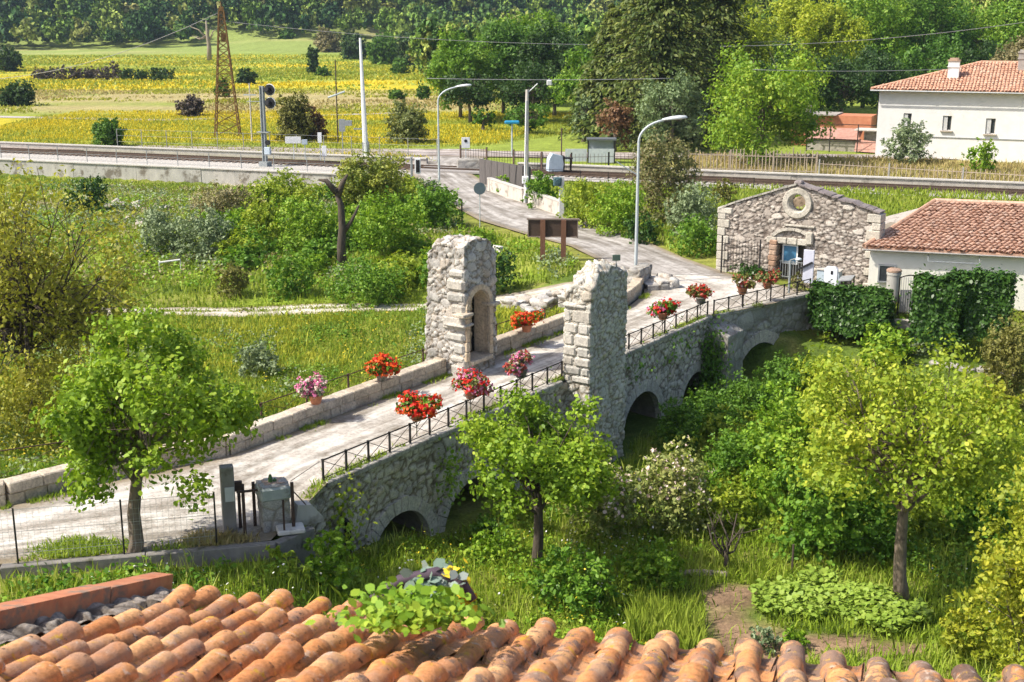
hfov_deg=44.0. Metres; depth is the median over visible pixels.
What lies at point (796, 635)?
garden plant
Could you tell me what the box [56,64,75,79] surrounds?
hedgerow bush
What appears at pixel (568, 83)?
broadleaf tree
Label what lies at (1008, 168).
dry grass
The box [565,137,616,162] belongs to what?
bus shelter
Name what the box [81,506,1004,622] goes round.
garden blossoms
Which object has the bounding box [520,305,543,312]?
rock
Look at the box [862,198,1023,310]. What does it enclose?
house
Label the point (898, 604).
bean plant
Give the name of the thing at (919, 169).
railway fence
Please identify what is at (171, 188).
bank grass
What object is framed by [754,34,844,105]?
wood tree
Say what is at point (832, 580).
bean plant
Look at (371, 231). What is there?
bank shrub
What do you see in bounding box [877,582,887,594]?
bean plant
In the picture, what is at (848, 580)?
bean plant
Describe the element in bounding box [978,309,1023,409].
garden shrub
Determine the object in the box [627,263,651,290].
stone block end
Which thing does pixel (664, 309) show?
flower pot
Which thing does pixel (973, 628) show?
thicket shrub
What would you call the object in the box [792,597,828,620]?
bean plant
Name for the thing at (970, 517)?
thicket shrub
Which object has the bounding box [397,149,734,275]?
asphalt road
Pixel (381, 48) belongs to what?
field bush
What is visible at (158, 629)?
tiled roof
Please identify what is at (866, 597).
bean plant
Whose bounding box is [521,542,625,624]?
garden shrub
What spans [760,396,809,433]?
thicket undergrowth
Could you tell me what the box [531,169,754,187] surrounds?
wire fence
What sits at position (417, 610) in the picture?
roof plant
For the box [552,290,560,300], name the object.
rock
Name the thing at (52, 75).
hedgerow bush
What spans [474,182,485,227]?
round sign
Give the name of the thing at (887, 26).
wood tree
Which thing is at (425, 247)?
bank undergrowth
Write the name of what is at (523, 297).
rock
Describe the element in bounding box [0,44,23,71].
field bush
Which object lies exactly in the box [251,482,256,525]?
iron post
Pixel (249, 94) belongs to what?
field pole
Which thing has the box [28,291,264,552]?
garden tree
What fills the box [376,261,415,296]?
bank undergrowth
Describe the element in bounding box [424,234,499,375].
gate tower
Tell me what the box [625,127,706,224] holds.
roadside shrub
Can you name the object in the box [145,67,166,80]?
hedgerow bush
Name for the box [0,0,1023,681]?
ground
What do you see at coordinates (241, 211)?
bank undergrowth
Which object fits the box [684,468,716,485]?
thicket undergrowth
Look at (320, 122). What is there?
field bush
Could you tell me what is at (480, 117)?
round tree
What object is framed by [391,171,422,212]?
bank shrub
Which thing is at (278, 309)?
verge grass
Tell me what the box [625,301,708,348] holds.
iron railing
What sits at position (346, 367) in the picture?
meadow grass
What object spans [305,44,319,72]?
field bush
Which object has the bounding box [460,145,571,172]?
railway fence
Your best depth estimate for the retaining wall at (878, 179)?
97.14 m
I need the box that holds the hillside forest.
[0,0,1023,88]
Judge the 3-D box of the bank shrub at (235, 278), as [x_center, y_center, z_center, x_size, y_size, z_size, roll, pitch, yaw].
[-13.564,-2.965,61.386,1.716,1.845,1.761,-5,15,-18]
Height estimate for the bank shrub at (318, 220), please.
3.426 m
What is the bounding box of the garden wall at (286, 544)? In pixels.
[0,526,314,578]
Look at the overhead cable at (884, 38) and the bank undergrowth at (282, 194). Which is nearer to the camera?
the bank undergrowth at (282, 194)
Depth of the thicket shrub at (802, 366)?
51.90 m
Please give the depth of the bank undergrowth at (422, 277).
62.86 m
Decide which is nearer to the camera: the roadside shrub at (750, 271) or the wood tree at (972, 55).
the roadside shrub at (750, 271)
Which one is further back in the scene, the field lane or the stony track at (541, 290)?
the field lane
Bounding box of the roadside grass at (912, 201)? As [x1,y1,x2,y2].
[532,178,1023,256]
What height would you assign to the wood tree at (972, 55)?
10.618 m
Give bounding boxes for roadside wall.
[487,177,523,202]
[528,190,558,214]
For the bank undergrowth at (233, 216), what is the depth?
74.07 m
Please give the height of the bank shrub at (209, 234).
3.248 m
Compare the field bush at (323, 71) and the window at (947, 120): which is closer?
the window at (947, 120)
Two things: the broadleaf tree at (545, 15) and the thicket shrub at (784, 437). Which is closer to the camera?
the thicket shrub at (784, 437)
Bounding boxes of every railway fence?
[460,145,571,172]
[571,152,635,165]
[688,147,817,173]
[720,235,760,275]
[818,159,1023,181]
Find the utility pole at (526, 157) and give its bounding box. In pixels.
[522,83,537,202]
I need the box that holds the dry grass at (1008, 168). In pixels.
[683,149,1023,181]
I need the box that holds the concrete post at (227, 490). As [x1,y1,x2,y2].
[219,463,236,531]
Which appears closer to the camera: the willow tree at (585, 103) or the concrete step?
the concrete step
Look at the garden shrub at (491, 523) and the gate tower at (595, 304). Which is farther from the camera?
the gate tower at (595, 304)
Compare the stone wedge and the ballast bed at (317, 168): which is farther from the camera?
the ballast bed at (317, 168)
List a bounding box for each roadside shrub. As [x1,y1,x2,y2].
[496,174,511,191]
[520,170,558,208]
[555,177,612,228]
[585,179,646,237]
[623,211,663,244]
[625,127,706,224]
[663,179,721,240]
[664,212,717,257]
[711,177,738,203]
[729,262,768,278]
[786,271,806,290]
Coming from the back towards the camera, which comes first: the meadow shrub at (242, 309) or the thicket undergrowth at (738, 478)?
the meadow shrub at (242, 309)
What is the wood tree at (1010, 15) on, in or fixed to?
on the ground at (268, 44)
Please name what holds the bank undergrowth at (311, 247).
on the ground at (268, 44)
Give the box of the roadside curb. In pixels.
[493,245,502,252]
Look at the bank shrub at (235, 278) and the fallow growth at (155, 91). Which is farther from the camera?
the fallow growth at (155, 91)
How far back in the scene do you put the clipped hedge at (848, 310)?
55.51 m
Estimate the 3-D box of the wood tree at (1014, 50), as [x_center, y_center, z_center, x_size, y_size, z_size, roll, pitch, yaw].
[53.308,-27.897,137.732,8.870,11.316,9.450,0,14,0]
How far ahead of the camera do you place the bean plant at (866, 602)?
33.94 m
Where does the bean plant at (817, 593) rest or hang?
on the ground at (268, 44)
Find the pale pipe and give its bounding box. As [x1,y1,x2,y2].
[159,259,181,270]
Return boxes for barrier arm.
[339,38,369,154]
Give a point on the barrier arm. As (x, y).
(343, 123)
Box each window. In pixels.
[782,244,798,264]
[877,264,895,282]
[903,113,912,128]
[940,116,952,131]
[983,118,995,134]
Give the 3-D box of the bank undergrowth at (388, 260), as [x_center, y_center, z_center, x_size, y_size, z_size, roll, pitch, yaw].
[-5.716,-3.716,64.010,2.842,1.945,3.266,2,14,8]
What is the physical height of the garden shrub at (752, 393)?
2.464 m
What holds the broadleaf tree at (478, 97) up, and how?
on the ground at (268, 44)
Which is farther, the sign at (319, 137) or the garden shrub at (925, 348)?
the sign at (319, 137)
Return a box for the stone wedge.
[290,500,323,524]
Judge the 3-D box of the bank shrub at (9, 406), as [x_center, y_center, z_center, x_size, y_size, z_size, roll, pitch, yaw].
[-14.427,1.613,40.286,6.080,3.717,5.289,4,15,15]
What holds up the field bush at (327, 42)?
on the ground at (268, 44)
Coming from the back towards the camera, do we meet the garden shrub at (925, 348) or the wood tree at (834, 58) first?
the wood tree at (834, 58)
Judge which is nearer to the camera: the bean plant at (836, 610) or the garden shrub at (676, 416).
the bean plant at (836, 610)
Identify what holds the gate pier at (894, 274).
on the ground at (268, 44)
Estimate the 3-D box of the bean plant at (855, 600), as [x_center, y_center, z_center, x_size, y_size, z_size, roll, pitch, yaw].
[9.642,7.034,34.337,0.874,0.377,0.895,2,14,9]
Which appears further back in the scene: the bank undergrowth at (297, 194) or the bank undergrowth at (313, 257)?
the bank undergrowth at (297, 194)
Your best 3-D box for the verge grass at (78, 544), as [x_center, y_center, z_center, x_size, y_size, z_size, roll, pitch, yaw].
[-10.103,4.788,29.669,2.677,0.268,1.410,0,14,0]
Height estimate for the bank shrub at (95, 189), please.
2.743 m
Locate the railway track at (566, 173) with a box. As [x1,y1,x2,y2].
[1,147,1023,196]
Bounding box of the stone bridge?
[306,291,812,553]
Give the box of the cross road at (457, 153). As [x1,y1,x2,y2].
[6,144,940,159]
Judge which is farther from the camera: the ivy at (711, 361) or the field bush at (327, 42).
the field bush at (327, 42)
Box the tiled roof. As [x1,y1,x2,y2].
[0,572,1023,681]
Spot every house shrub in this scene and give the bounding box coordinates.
[880,118,935,165]
[959,137,998,174]
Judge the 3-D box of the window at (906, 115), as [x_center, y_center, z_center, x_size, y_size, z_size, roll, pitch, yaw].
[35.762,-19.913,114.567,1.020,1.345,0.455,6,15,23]
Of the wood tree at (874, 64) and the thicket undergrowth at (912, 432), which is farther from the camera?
the wood tree at (874, 64)
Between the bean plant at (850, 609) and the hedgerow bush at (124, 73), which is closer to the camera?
the bean plant at (850, 609)
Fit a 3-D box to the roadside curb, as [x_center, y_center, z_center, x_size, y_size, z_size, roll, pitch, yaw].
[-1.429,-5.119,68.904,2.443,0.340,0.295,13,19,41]
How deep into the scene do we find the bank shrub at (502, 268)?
60.35 m
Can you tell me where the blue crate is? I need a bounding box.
[816,267,843,283]
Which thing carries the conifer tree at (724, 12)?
on the ground at (268, 44)
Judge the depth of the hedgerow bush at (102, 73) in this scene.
264.85 m
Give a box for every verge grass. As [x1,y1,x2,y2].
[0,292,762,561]
[23,533,128,559]
[145,302,426,313]
[149,300,421,308]
[150,306,426,318]
[175,526,259,547]
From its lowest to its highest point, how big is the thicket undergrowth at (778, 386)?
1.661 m
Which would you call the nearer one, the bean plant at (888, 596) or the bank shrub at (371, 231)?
the bean plant at (888, 596)
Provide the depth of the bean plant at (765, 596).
34.31 m
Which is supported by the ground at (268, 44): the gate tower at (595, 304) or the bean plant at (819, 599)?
the bean plant at (819, 599)
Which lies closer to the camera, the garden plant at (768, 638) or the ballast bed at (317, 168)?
the garden plant at (768, 638)
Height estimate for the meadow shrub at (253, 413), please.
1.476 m
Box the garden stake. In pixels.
[791,544,794,571]
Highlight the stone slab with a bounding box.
[276,522,304,535]
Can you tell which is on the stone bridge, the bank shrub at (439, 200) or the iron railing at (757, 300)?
the iron railing at (757, 300)
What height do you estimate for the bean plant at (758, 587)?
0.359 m
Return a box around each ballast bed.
[0,150,409,175]
[531,174,1020,199]
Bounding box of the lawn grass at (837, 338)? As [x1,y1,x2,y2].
[812,296,1023,359]
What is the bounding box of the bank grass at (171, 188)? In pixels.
[0,174,582,306]
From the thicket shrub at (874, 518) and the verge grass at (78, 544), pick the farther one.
the thicket shrub at (874, 518)
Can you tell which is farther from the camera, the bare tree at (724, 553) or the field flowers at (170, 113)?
the field flowers at (170, 113)
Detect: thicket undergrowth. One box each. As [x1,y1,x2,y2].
[660,435,693,468]
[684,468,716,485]
[693,403,741,452]
[700,449,719,466]
[721,465,750,485]
[728,465,784,522]
[736,408,774,429]
[743,383,792,411]
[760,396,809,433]
[769,496,810,537]
[770,464,809,499]
[787,532,824,561]
[815,515,861,548]
[855,450,902,482]
[886,487,951,545]
[887,421,925,459]
[921,449,959,482]
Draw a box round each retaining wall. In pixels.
[0,141,427,163]
[0,158,340,186]
[517,162,1023,188]
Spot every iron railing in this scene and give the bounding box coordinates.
[0,348,423,477]
[321,361,562,480]
[495,301,564,331]
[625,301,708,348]
[713,278,810,313]
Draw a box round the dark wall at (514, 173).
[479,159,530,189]
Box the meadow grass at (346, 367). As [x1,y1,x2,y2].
[0,305,562,478]
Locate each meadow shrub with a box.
[210,394,263,429]
[232,337,284,378]
[235,305,253,312]
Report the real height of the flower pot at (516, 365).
1.396 m
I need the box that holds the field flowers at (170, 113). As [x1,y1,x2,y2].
[0,109,580,157]
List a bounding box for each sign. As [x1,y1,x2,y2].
[285,137,300,155]
[302,139,306,159]
[318,132,321,159]
[322,146,326,162]
[462,137,469,153]
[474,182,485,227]
[505,120,518,156]
[612,254,620,260]
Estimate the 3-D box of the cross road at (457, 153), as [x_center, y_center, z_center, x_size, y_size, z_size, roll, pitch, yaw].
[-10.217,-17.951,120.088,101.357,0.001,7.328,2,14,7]
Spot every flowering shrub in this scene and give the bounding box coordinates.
[546,458,650,547]
[629,435,715,542]
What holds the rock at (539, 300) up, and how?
on the ground at (268, 44)
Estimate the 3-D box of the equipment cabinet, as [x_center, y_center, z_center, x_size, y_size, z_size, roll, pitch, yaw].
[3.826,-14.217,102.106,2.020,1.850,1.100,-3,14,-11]
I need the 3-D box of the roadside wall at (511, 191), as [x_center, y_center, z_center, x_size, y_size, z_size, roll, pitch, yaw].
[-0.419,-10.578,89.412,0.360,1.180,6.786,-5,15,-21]
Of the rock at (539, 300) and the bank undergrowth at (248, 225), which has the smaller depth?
the rock at (539, 300)
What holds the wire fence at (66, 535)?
on the ground at (268, 44)
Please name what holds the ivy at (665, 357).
attached to the stone bridge
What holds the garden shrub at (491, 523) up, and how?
on the ground at (268, 44)
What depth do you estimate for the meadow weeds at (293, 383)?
52.76 m
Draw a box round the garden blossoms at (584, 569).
[321,462,1019,643]
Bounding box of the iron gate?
[896,275,913,316]
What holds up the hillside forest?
on the ground at (268, 44)
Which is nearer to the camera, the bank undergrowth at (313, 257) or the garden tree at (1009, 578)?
the garden tree at (1009, 578)
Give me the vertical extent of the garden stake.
0.850 m
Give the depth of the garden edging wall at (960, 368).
52.77 m
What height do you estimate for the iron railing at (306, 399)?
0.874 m
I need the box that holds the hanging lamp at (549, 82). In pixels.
[547,79,551,85]
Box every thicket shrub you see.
[740,366,833,497]
[763,454,867,569]
[791,350,847,403]
[812,463,911,567]
[813,367,900,421]
[890,371,967,432]
[934,434,1020,547]
[938,589,1013,668]
[952,373,1023,433]
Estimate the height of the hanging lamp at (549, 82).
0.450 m
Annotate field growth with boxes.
[0,54,426,88]
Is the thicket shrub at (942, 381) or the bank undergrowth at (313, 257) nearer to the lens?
the thicket shrub at (942, 381)
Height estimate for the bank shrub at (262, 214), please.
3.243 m
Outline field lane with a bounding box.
[0,112,390,120]
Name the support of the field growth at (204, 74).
on the ground at (268, 44)
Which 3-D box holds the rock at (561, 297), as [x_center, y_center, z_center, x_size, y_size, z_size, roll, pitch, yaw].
[2.773,-1.821,57.184,1.322,0.606,0.944,11,18,37]
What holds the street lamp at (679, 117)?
on the ground at (268, 44)
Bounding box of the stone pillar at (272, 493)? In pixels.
[255,474,290,535]
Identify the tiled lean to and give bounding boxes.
[805,123,876,152]
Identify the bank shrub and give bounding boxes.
[0,332,145,461]
[38,278,87,304]
[60,173,108,212]
[133,197,190,256]
[164,201,236,260]
[186,179,266,218]
[214,261,249,299]
[234,192,294,244]
[252,165,326,202]
[260,245,316,301]
[269,194,337,252]
[315,247,412,308]
[350,185,433,262]
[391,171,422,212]
[404,180,465,232]
[415,177,442,192]
[491,243,520,293]
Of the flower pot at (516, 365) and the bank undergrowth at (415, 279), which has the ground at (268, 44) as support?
the bank undergrowth at (415, 279)
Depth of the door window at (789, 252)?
61.17 m
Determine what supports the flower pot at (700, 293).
on the iron railing at (652, 327)
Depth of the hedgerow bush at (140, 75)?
268.64 m
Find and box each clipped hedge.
[805,278,901,338]
[903,264,973,349]
[959,263,1022,344]
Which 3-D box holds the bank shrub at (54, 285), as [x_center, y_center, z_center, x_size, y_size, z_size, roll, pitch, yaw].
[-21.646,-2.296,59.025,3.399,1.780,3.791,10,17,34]
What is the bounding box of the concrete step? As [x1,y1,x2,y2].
[893,319,910,329]
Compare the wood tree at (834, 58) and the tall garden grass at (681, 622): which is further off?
the wood tree at (834, 58)
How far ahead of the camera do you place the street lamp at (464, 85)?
89.82 m
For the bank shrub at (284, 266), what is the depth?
60.80 m
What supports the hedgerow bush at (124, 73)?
on the ground at (268, 44)
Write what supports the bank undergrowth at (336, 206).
on the ground at (268, 44)
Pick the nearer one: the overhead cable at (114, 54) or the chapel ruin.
the chapel ruin
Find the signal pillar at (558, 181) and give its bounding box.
[553,176,563,216]
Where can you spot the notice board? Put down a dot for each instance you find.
(562, 228)
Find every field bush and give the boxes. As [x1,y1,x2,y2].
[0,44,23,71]
[0,79,36,106]
[91,117,127,145]
[175,94,206,116]
[213,76,231,96]
[234,68,258,83]
[274,90,317,141]
[278,26,297,38]
[300,102,328,140]
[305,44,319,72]
[313,25,341,52]
[314,65,331,76]
[339,32,368,59]
[364,31,398,64]
[382,98,429,143]
[387,88,406,98]
[390,57,410,73]
[395,30,414,65]
[415,80,430,99]
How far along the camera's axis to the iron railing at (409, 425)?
37.70 m
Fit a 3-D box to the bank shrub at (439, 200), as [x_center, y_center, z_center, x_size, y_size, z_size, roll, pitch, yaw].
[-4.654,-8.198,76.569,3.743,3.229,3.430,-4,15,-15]
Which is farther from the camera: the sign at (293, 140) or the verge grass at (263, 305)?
the sign at (293, 140)
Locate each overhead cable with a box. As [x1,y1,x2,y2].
[0,12,219,78]
[226,21,779,44]
[427,78,672,79]
[720,22,1023,46]
[753,69,944,71]
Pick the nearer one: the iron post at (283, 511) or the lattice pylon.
the iron post at (283, 511)
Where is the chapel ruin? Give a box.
[716,180,895,287]
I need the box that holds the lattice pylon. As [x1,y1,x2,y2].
[214,2,241,136]
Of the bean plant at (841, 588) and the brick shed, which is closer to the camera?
the bean plant at (841, 588)
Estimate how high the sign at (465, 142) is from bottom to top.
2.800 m
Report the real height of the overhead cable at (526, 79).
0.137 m
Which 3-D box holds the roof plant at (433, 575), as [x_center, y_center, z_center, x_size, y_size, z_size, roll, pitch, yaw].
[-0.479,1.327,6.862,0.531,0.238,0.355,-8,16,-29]
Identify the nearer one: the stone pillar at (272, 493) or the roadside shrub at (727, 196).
the stone pillar at (272, 493)
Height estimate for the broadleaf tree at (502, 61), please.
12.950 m
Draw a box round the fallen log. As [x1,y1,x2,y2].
[680,569,726,577]
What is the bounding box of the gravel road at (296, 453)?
[0,274,802,563]
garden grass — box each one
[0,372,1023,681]
[0,376,1023,681]
[620,582,712,649]
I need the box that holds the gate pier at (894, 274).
[886,267,901,304]
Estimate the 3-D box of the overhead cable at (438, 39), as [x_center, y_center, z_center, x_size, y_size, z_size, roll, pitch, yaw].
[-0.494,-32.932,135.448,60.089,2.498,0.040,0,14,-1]
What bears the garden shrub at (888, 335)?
on the ground at (268, 44)
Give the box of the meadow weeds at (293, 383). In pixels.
[0,308,548,477]
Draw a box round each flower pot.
[294,372,327,404]
[364,352,401,380]
[394,389,442,436]
[449,367,493,410]
[502,349,534,389]
[510,309,544,331]
[646,297,680,331]
[685,283,714,315]
[730,273,756,297]
[753,268,781,298]
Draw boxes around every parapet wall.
[0,357,445,507]
[496,276,643,355]
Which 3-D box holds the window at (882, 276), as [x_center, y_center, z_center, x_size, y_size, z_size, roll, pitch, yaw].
[17.272,-3.107,58.395,0.800,0.845,0.140,4,15,16]
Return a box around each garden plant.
[749,625,782,654]
[779,624,810,653]
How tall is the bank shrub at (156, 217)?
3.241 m
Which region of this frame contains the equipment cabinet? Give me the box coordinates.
[546,153,572,171]
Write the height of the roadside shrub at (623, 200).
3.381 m
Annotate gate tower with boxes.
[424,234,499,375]
[562,259,627,471]
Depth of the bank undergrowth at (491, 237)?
69.99 m
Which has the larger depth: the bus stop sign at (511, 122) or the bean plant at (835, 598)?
the bus stop sign at (511, 122)
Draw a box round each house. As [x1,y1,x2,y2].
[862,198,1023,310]
[870,50,1023,162]
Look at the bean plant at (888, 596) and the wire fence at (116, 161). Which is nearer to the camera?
the bean plant at (888, 596)
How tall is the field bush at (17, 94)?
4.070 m
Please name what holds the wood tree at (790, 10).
on the ground at (268, 44)
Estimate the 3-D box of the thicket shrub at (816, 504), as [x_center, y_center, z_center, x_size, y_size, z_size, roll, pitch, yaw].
[9.070,5.007,37.427,3.192,3.144,3.400,-9,17,-33]
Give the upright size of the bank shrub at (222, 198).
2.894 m
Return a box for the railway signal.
[247,84,275,166]
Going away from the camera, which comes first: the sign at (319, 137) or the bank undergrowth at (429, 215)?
the bank undergrowth at (429, 215)
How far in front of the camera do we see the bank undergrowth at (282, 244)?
71.00 m
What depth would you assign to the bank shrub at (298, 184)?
87.90 m
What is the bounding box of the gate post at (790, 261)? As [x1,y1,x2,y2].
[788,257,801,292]
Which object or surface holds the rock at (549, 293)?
on the ground at (268, 44)
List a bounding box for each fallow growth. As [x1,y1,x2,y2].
[0,87,500,113]
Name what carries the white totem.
on the ground at (268, 44)
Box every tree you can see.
[0,157,160,445]
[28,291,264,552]
[190,20,215,60]
[318,174,359,266]
[331,148,409,205]
[421,23,496,117]
[439,66,498,121]
[449,380,626,569]
[471,16,544,112]
[471,107,496,130]
[486,5,573,76]
[493,56,572,116]
[503,102,551,132]
[511,16,591,115]
[547,43,593,106]
[557,3,651,142]
[569,0,752,151]
[570,91,597,141]
[595,97,635,151]
[634,65,709,151]
[655,0,788,140]
[697,36,836,164]
[706,506,762,567]
[717,0,786,73]
[754,0,826,66]
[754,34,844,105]
[770,327,1023,602]
[785,0,872,110]
[809,58,878,111]
[820,0,922,107]
[840,44,919,119]
[876,0,979,78]
[889,28,969,81]
[920,0,1012,57]
[944,35,1014,65]
[957,433,1023,681]
[972,31,1023,62]
[979,0,1023,56]
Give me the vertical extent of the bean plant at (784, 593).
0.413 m
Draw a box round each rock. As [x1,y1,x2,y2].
[500,296,526,307]
[511,301,529,308]
[516,294,534,305]
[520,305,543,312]
[529,294,557,309]
[545,290,551,296]
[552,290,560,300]
[557,292,564,306]
[643,281,669,290]
[649,273,679,288]
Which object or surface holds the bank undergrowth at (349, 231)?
on the ground at (268, 44)
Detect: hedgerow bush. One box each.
[30,66,50,79]
[45,66,60,78]
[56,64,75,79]
[67,67,89,78]
[84,66,98,78]
[93,66,113,80]
[109,60,121,78]
[117,67,135,79]
[132,69,150,79]
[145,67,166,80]
[157,67,175,78]
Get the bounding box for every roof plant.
[304,575,513,642]
[369,558,476,601]
[442,557,477,618]
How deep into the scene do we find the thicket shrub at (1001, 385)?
47.09 m
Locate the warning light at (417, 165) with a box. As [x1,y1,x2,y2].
[410,157,420,180]
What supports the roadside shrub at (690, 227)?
on the ground at (268, 44)
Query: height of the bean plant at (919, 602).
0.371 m
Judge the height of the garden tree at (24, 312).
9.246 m
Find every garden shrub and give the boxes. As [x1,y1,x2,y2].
[258,544,312,583]
[303,517,363,601]
[458,523,521,564]
[466,513,509,541]
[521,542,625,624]
[617,535,692,601]
[649,396,703,457]
[678,382,745,438]
[692,478,763,536]
[702,413,779,486]
[712,367,788,429]
[752,350,812,397]
[856,316,917,367]
[902,342,947,356]
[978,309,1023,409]
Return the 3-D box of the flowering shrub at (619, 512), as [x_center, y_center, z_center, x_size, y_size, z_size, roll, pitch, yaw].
[2.750,4.838,38.087,2.538,2.907,2.617,-9,17,-32]
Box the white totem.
[797,249,814,282]
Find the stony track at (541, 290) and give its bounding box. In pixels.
[102,282,571,316]
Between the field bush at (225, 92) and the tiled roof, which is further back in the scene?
the field bush at (225, 92)
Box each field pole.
[243,83,255,140]
[328,60,344,142]
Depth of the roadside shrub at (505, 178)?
90.40 m
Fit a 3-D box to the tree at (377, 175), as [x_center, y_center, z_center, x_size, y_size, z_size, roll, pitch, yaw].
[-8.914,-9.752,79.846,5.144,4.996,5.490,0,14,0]
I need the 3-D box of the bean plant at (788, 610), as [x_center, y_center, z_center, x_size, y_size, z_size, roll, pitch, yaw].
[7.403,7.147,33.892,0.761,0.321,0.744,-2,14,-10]
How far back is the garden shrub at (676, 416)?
46.25 m
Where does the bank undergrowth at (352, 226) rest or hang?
on the ground at (268, 44)
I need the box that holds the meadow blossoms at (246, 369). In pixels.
[0,306,424,463]
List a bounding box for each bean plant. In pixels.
[748,578,781,597]
[751,588,781,607]
[751,595,783,615]
[767,579,809,607]
[773,574,802,584]
[773,599,805,617]
[776,575,813,589]
[786,576,818,588]
[789,590,809,600]
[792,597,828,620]
[796,564,836,585]
[797,583,829,605]
[800,585,831,602]
[811,567,843,584]
[814,582,846,601]
[816,588,853,611]
[821,583,868,601]
[822,591,848,605]
[830,592,860,614]
[832,580,849,590]
[835,602,863,617]
[839,601,868,619]
[839,605,870,625]
[844,577,875,594]
[849,593,882,610]
[850,582,889,600]
[853,590,883,604]
[855,590,887,611]
[856,585,882,604]
[864,609,911,635]
[865,603,902,631]
[870,590,905,608]
[872,601,915,617]
[876,584,901,601]
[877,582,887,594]
[881,609,912,631]
[899,603,931,624]
[903,596,933,618]
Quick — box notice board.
[527,218,578,261]
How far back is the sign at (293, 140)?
112.58 m
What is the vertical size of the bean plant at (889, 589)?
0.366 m
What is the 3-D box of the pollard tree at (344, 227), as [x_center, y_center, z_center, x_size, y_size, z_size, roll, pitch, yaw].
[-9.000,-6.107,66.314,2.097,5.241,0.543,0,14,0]
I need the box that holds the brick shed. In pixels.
[791,105,876,144]
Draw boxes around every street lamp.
[437,84,471,185]
[617,115,686,265]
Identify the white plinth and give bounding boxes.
[824,266,838,285]
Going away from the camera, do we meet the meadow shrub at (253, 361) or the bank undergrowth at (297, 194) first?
the meadow shrub at (253, 361)
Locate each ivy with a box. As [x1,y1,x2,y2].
[315,455,377,556]
[432,367,567,513]
[624,316,702,384]
[688,311,738,397]
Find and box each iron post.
[234,480,243,527]
[236,489,257,534]
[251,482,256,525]
[282,499,285,535]
[290,482,305,526]
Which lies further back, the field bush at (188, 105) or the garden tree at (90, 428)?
the field bush at (188, 105)
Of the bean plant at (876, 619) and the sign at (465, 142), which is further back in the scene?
the sign at (465, 142)
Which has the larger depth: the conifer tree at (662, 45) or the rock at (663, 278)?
the conifer tree at (662, 45)
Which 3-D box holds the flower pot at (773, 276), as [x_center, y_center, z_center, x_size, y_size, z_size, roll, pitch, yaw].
[11.166,-2.508,55.548,1.315,1.406,0.808,6,15,23]
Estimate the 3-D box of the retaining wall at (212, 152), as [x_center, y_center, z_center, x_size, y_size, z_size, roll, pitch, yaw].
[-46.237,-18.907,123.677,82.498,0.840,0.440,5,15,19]
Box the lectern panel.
[838,275,854,284]
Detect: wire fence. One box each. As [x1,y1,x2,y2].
[0,145,360,171]
[0,492,217,563]
[116,129,436,156]
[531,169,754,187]
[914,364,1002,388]
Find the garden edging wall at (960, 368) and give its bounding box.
[928,360,1012,375]
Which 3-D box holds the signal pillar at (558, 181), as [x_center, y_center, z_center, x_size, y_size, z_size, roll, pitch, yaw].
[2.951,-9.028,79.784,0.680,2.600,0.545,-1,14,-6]
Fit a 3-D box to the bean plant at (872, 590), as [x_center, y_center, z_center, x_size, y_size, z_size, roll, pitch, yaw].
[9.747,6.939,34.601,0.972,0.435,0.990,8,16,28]
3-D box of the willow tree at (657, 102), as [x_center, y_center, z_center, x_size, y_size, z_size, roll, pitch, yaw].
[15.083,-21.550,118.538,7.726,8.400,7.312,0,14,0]
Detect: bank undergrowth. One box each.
[196,206,243,233]
[210,232,265,264]
[214,239,269,269]
[222,227,252,249]
[229,215,275,237]
[232,205,255,222]
[232,224,277,254]
[234,179,282,209]
[239,182,289,201]
[248,186,288,210]
[265,239,296,253]
[286,189,318,206]
[290,234,346,266]
[292,228,334,247]
[292,251,330,275]
[312,179,339,200]
[327,221,355,242]
[330,195,371,216]
[335,199,383,224]
[337,214,373,239]
[346,224,379,252]
[371,249,423,286]
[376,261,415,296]
[379,193,410,210]
[379,255,427,288]
[392,231,433,250]
[407,200,452,228]
[412,247,431,287]
[416,191,465,214]
[419,237,441,264]
[453,224,498,244]
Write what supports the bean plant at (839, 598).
on the ground at (268, 44)
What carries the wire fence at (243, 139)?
on the ground at (268, 44)

